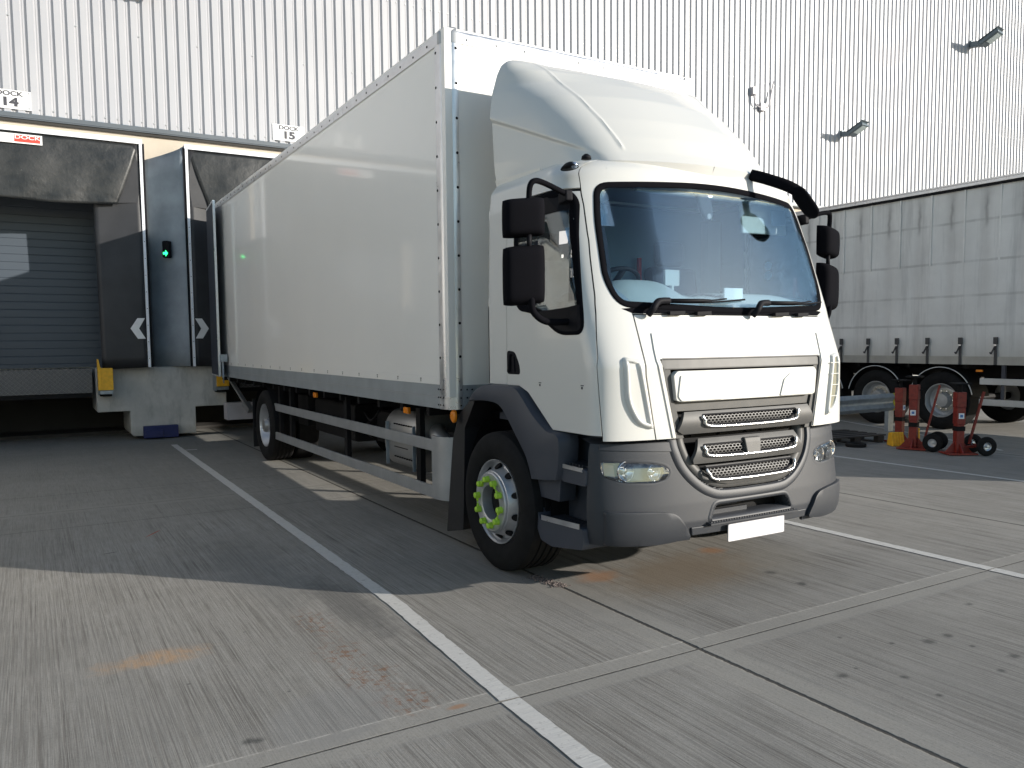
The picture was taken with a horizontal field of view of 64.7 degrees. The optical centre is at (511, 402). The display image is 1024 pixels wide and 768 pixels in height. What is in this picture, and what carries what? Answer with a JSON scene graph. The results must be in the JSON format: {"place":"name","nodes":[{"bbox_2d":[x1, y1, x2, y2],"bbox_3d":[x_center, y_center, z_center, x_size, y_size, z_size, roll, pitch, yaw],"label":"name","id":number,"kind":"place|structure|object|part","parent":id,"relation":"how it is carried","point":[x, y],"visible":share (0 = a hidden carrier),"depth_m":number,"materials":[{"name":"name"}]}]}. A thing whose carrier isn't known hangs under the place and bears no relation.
{"place":"outdoors","nodes":[
{"label":"outdoors","id":0,"kind":"place"},
{"bbox_2d":[0,390,1023,767],"bbox_3d":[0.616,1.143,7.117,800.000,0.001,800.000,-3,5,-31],"label":"ground","id":1,"kind":"structure","parent":0,"point":[164,602],"depth_m":4.80,"materials":[{"name":"concrete"}]},
{"bbox_2d":[172,444,519,700],"bbox_3d":[-2.836,1.052,8.758,0.171,0.001,11.448,-3,5,-30],"label":"parking line","id":2,"kind":"object","parent":1,"relation":"on","point":[483,677],"visible":1,"depth_m":5.20,"materials":[{"name":"white paint"}]},
{"bbox_2d":[0,0,1023,440],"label":"warehouse","id":3,"kind":"structure","parent":1,"relation":"on","point":[928,92],"depth_m":16.33,"materials":[{"name":"silver metal"}]},
{"bbox_2d":[0,88,31,110],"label":"dock sign","id":4,"kind":"object","parent":3,"relation":"attached to","point":[15,99],"visible":1,"depth_m":13.45,"materials":[{"name":"white plastic"}]},
{"bbox_2d":[0,197,101,368],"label":"roller door","id":5,"kind":"structure","parent":3,"relation":"in","point":[49,303],"depth_m":14.34,"materials":[{"name":"grey metal"}]},
{"bbox_2d":[0,124,152,368],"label":"dock shelter","id":6,"kind":"object","parent":3,"relation":"attached to","point":[104,175],"visible":1,"depth_m":13.87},
{"bbox_2d":[0,132,41,145],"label":"shelter badge","id":7,"kind":"object","parent":6,"relation":"attached to","point":[20,138],"visible":1,"depth_m":13.04,"materials":[{"name":"white plastic"}]},
{"bbox_2d":[96,359,113,396],"bbox_3d":[-7.051,-0.428,14.008,0.235,0.648,0.350,-3,5,-31],"label":"dock buffer","id":8,"kind":"object","parent":3,"relation":"attached to","point":[105,385],"visible":1,"depth_m":13.87,"materials":[{"name":"yellow paint"}]},
{"bbox_2d":[145,144,278,365],"bbox_3d":[-4.534,-2.688,15.540,4.471,3.960,0.638,-3,5,-31],"label":"dock shelter","id":9,"kind":"object","parent":3,"relation":"attached to","point":[215,174],"visible":0.31,"depth_m":14.59,"materials":[{"name":"fabric"}]},
{"bbox_2d":[162,241,171,257],"bbox_3d":[-6.170,-2.732,14.460,0.130,0.300,0.084,1,4,15],"label":"traffic light","id":10,"kind":"object","parent":9,"relation":"attached to","point":[166,250],"visible":1,"depth_m":14.43,"materials":[{"name":"black plastic"}]},
{"bbox_2d":[212,375,228,391],"bbox_3d":[-5.400,-0.448,14.994,0.230,0.510,0.345,-3,5,-31],"label":"dock buffer","id":11,"kind":"object","parent":3,"relation":"attached to","point":[219,385],"visible":0.59,"depth_m":14.87,"materials":[{"name":"yellow paint"}]},
{"bbox_2d":[272,123,303,141],"bbox_3d":[-4.351,-5.241,15.765,0.620,0.305,0.020,-3,5,-31],"label":"dock sign","id":12,"kind":"object","parent":3,"relation":"attached to","point":[281,132],"visible":0.99,"depth_m":15.74,"materials":[{"name":"white plastic"}]},
{"bbox_2d":[750,81,773,111],"bbox_3d":[6.886,-8.436,22.193,0.857,0.856,0.100,-3,5,-31],"label":"cable junction","id":13,"kind":"object","parent":3,"relation":"attached to","point":[762,106],"visible":1,"depth_m":22.16,"materials":[{"name":"white plastic"}]},
{"bbox_2d":[840,120,868,136],"bbox_3d":[10.003,-7.990,23.709,0.420,0.361,0.757,-4,6,-40],"label":"floodlight","id":14,"kind":"object","parent":3,"relation":"attached to","point":[858,128],"visible":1,"depth_m":23.55,"materials":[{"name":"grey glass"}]},
{"bbox_2d":[969,26,1003,47],"bbox_3d":[15.607,-11.985,26.671,0.525,0.452,0.947,-4,6,-40],"label":"floodlight","id":15,"kind":"object","parent":3,"relation":"attached to","point":[991,37],"visible":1,"depth_m":26.49,"materials":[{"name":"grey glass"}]},
{"bbox_2d":[206,27,839,570],"bbox_3d":[-1.293,-1.120,10.133,3.119,4.105,11.372,-3,5,-31],"label":"box truck","id":16,"kind":"object","parent":1,"relation":"on","point":[528,305],"visible":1,"depth_m":6.02,"materials":[{"name":"white metal"}]},
{"bbox_3d":[-5.061,-1.837,13.742,0.135,2.992,1.229,-3,5,-31],"label":"rear door","id":17,"kind":"part","parent":16,"relation":"part of","materials":[{"name":"metal"}]},
{"bbox_3d":[0.286,-0.601,5.369,0.165,1.560,1.074,-3,5,-31],"label":"door","id":18,"kind":"part","parent":16,"relation":"part of","materials":[{"name":"white paint"}]},
{"bbox_3d":[2.165,-0.703,6.483,0.165,1.560,1.074,-3,5,-31],"label":"door","id":19,"kind":"part","parent":16,"relation":"part of","materials":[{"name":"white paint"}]},
{"bbox_2d":[502,698,611,767],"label":"parking line","id":20,"kind":"object","parent":1,"relation":"on","point":[574,750],"visible":1,"depth_m":3.44,"materials":[{"name":"white paint"}]},
{"bbox_2d":[832,429,885,444],"bbox_3d":[5.343,0.576,13.264,1.160,0.130,0.880,-2,5,-23],"label":"pallet","id":21,"kind":"object","parent":1,"relation":"on","point":[851,435],"visible":0.52,"depth_m":13.07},
{"bbox_2d":[840,393,894,430],"bbox_3d":[4.968,0.280,13.510,4.770,0.690,0.146,-3,5,-31],"label":"guard rail","id":22,"kind":"object","parent":1,"relation":"on","point":[866,403],"visible":0.28,"depth_m":14.27,"materials":[{"name":"metal"}]},
{"bbox_2d":[784,520,993,569],"bbox_3d":[0.513,0.867,10.801,0.111,0.001,11.545,-3,5,-31],"label":"parking line","id":23,"kind":"object","parent":1,"relation":"on","point":[896,546],"visible":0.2,"depth_m":6.51,"materials":[{"name":"white paint"}]},
{"bbox_2d":[887,432,903,445],"bbox_3d":[6.005,0.570,12.655,0.180,0.217,0.240,0,4,4],"label":"wheel chock","id":24,"kind":"object","parent":1,"relation":"on","point":[895,439],"visible":0.82,"depth_m":12.58,"materials":[{"name":"yellow paint"}]},
{"bbox_2d":[884,379,910,441],"bbox_3d":[6.277,0.133,13.083,0.400,0.998,0.320,-4,6,-41],"label":"support stand","id":25,"kind":"object","parent":1,"relation":"on","point":[900,402],"visible":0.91,"depth_m":13.04,"materials":[{"name":"red paint"}]},
{"bbox_2d":[785,172,1023,428],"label":"curtain trailer","id":26,"kind":"object","parent":1,"relation":"on","point":[931,285],"visible":0.62,"depth_m":14.94,"materials":[{"name":"grey pvc tarpaulin fabric"},{"name":"rubber"},{"name":"aluminium"}]},
{"bbox_2d":[840,420,999,449],"bbox_3d":[7.034,0.529,14.488,0.166,0.001,5.064,-1,4,-6],"label":"parking line","id":27,"kind":"object","parent":1,"relation":"on","point":[881,427],"visible":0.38,"depth_m":15.61,"materials":[{"name":"white paint"}]},
{"bbox_2d":[896,376,947,451],"bbox_3d":[6.148,0.162,12.108,0.638,1.110,0.448,3,5,39],"label":"support stand","id":28,"kind":"object","parent":1,"relation":"on","point":[936,441],"visible":1,"depth_m":12.11,"materials":[{"name":"red paint"}]},
{"bbox_2d":[834,456,1023,481],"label":"parking line","id":29,"kind":"object","parent":1,"relation":"on","point":[932,469],"visible":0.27,"depth_m":10.30,"materials":[{"name":"white paint"}]},
{"bbox_2d":[938,383,996,455],"bbox_3d":[6.528,0.236,11.591,0.638,1.030,0.448,0,4,1],"label":"support stand","id":30,"kind":"object","parent":1,"relation":"on","point":[971,443],"visible":1,"depth_m":11.55,"materials":[{"name":"red paint"}]},
{"bbox_2d":[990,568,1023,577],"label":"parking line","id":31,"kind":"object","parent":1,"relation":"on","point":[998,570],"visible":1,"depth_m":5.75,"materials":[{"name":"white paint"}]},
{"bbox_2d":[528,574,570,587],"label":"gravel","id":32,"kind":"structure","parent":0,"point":[546,580],"depth_m":5.64,"materials":[{"name":"grey gravel"}]},
{"bbox_2d":[845,442,866,447],"bbox_3d":[5.353,0.660,12.591,0.310,0.060,0.310,-3,5,-31],"label":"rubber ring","id":33,"kind":"object","parent":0,"point":[856,444],"visible":1,"depth_m":12.49,"materials":[{"name":"black rubber"}]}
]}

